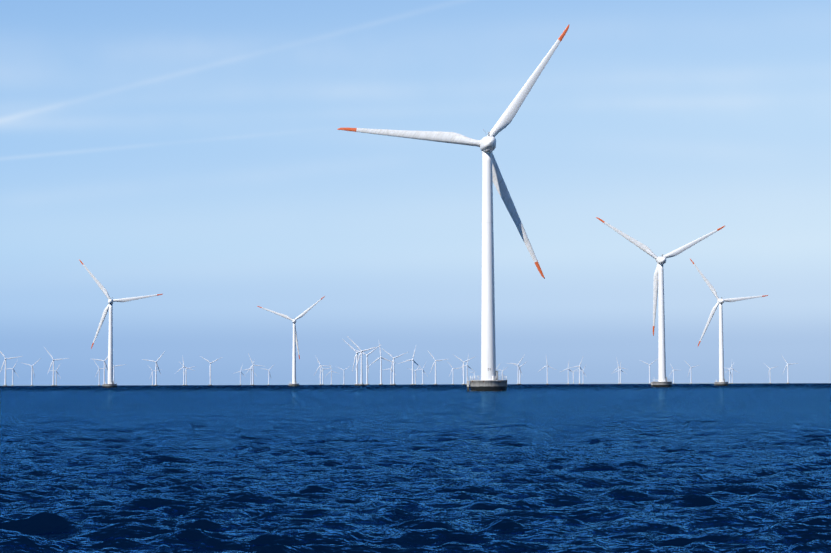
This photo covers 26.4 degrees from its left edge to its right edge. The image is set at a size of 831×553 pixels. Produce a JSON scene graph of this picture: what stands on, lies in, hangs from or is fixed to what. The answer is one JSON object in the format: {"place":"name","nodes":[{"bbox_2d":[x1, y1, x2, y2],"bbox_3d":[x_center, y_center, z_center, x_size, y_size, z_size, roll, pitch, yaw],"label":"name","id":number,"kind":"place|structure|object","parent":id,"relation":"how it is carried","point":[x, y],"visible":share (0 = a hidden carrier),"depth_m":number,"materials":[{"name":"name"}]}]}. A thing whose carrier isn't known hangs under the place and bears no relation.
{"place":"outdoors","nodes":[
{"label":"outdoors","id":0,"kind":"place"},
{"bbox_2d":[0,383,830,552],"bbox_3d":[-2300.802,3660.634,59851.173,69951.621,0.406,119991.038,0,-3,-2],"label":"sea water","id":1,"kind":"structure","parent":0,"point":[593,468],"depth_m":39.99,"materials":[{"name":"blue liquid"}]},
{"bbox_2d":[0,351,21,386],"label":"turbine","id":2,"kind":"object","parent":1,"relation":"on","point":[4,385],"visible":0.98,"depth_m":4442.70,"materials":[{"name":"white paint"}]},
{"bbox_2d":[8,359,18,385],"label":"turbine","id":3,"kind":"object","parent":1,"relation":"on","point":[12,373],"visible":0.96,"depth_m":7041.57,"materials":[{"name":"white paint"}]},
{"bbox_2d":[23,360,38,385],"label":"turbine","id":4,"kind":"object","parent":1,"relation":"on","point":[31,372],"visible":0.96,"depth_m":6122.82,"materials":[{"name":"white paint"}]},
{"bbox_2d":[44,347,67,385],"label":"turbine","id":5,"kind":"object","parent":1,"relation":"on","point":[53,366],"visible":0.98,"depth_m":4672.49,"materials":[{"name":"white paint"}]},
{"bbox_2d":[94,361,105,385],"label":"turbine","id":6,"kind":"object","parent":1,"relation":"on","point":[99,373],"visible":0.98,"depth_m":7186.62,"materials":[{"name":"white paint"}]},
{"bbox_2d":[93,357,107,385],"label":"turbine","id":7,"kind":"object","parent":1,"relation":"on","point":[104,368],"visible":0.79,"depth_m":4918.15,"materials":[{"name":"white paint"}]},
{"bbox_2d":[79,260,161,387],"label":"turbine","id":8,"kind":"object","parent":1,"relation":"in","point":[110,384],"visible":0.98,"depth_m":1417.72,"materials":[{"name":"white paint"}]},
{"bbox_2d":[142,351,164,385],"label":"turbine","id":9,"kind":"object","parent":1,"relation":"on","point":[156,366],"visible":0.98,"depth_m":5124.10,"materials":[{"name":"white paint"}]},
{"bbox_2d":[176,356,194,385],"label":"turbine","id":10,"kind":"object","parent":1,"relation":"on","point":[183,372],"visible":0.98,"depth_m":6452.72,"materials":[{"name":"white paint"}]},
{"bbox_2d":[200,356,221,385],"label":"turbine","id":11,"kind":"object","parent":1,"relation":"on","point":[210,369],"visible":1,"depth_m":5429.66,"materials":[{"name":"white paint"}]},
{"bbox_2d":[246,354,260,385],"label":"turbine","id":12,"kind":"object","parent":1,"relation":"on","point":[253,384],"visible":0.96,"depth_m":5946.32,"materials":[{"name":"white paint"}]},
{"bbox_2d":[257,296,324,386],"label":"turbine","id":13,"kind":"object","parent":1,"relation":"in","point":[294,381],"visible":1,"depth_m":1866.31,"materials":[{"name":"white paint"}]},
{"bbox_2d":[314,355,323,384],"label":"turbine","id":14,"kind":"object","parent":1,"relation":"on","point":[320,371],"visible":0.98,"depth_m":6250.71,"materials":[{"name":"white paint"}]},
{"bbox_2d":[345,341,373,385],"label":"turbine","id":15,"kind":"object","parent":1,"relation":"on","point":[356,359],"visible":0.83,"depth_m":3753.45,"materials":[{"name":"white paint"}]},
{"bbox_2d":[347,336,379,385],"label":"turbine","id":16,"kind":"object","parent":1,"relation":"on","point":[361,381],"visible":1,"depth_m":3578.83,"materials":[{"name":"white paint"}]},
{"bbox_2d":[356,345,379,384],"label":"turbine","id":17,"kind":"object","parent":1,"relation":"on","point":[367,369],"visible":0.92,"depth_m":4057.99,"materials":[{"name":"white paint"}]},
{"bbox_2d":[368,344,394,384],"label":"turbine","id":18,"kind":"object","parent":1,"relation":"on","point":[380,358],"visible":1,"depth_m":4366.14,"materials":[{"name":"white paint"}]},
{"bbox_2d":[383,349,407,384],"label":"turbine","id":19,"kind":"object","parent":1,"relation":"on","point":[393,365],"visible":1,"depth_m":4525.11,"materials":[{"name":"white paint"}]},
{"bbox_2d":[398,347,421,384],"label":"turbine","id":20,"kind":"object","parent":1,"relation":"on","point":[412,359],"visible":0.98,"depth_m":4817.92,"materials":[{"name":"white paint"}]},
{"bbox_2d":[418,363,427,384],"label":"turbine","id":21,"kind":"object","parent":1,"relation":"on","point":[422,374],"visible":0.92,"depth_m":7992.52,"materials":[{"name":"white paint"}]},
{"bbox_2d":[428,351,446,384],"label":"turbine","id":22,"kind":"object","parent":1,"relation":"on","point":[435,367],"visible":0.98,"depth_m":5080.36,"materials":[{"name":"white paint"}]},
{"bbox_2d":[337,25,568,390],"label":"turbine","id":23,"kind":"object","parent":1,"relation":"in","point":[491,175],"visible":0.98,"depth_m":494.96,"materials":[{"name":"white paint"}]},
{"bbox_2d":[454,355,475,384],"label":"turbine","id":24,"kind":"object","parent":1,"relation":"on","point":[463,383],"visible":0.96,"depth_m":5409.57,"materials":[{"name":"white paint"}]},
{"bbox_2d":[458,354,474,384],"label":"turbine","id":25,"kind":"object","parent":1,"relation":"on","point":[467,369],"visible":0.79,"depth_m":6268.63,"materials":[{"name":"white paint"}]},
{"bbox_2d":[509,356,523,384],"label":"turbine","id":26,"kind":"object","parent":1,"relation":"on","point":[518,370],"visible":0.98,"depth_m":6069.35,"materials":[{"name":"white paint"}]},
{"bbox_2d":[538,357,555,384],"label":"turbine","id":27,"kind":"object","parent":1,"relation":"on","point":[547,371],"visible":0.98,"depth_m":6491.10,"materials":[{"name":"white paint"}]},
{"bbox_2d":[569,358,583,383],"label":"turbine","id":28,"kind":"object","parent":1,"relation":"on","point":[579,370],"visible":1,"depth_m":6774.38,"materials":[{"name":"white paint"}]},
{"bbox_2d":[640,360,655,383],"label":"turbine","id":29,"kind":"object","parent":1,"relation":"on","point":[649,370],"visible":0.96,"depth_m":6390.58,"materials":[{"name":"white paint"}]},
{"bbox_2d":[596,217,724,386],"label":"turbine","id":30,"kind":"object","parent":1,"relation":"in","point":[658,291],"visible":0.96,"depth_m":964.01,"materials":[{"name":"white paint"}]},
{"bbox_2d":[690,259,767,385],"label":"turbine","id":31,"kind":"object","parent":1,"relation":"in","point":[721,382],"visible":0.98,"depth_m":1442.75,"materials":[{"name":"white paint"}]},
{"bbox_2d":[782,356,797,383],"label":"turbine","id":32,"kind":"object","parent":1,"relation":"on","point":[787,371],"visible":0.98,"depth_m":6298.92,"materials":[{"name":"white paint"}]},
{"bbox_2d":[0,0,830,385],"label":"sky","id":33,"kind":"structure","parent":0,"point":[191,153],"materials":[{"name":"blue"}]}
]}

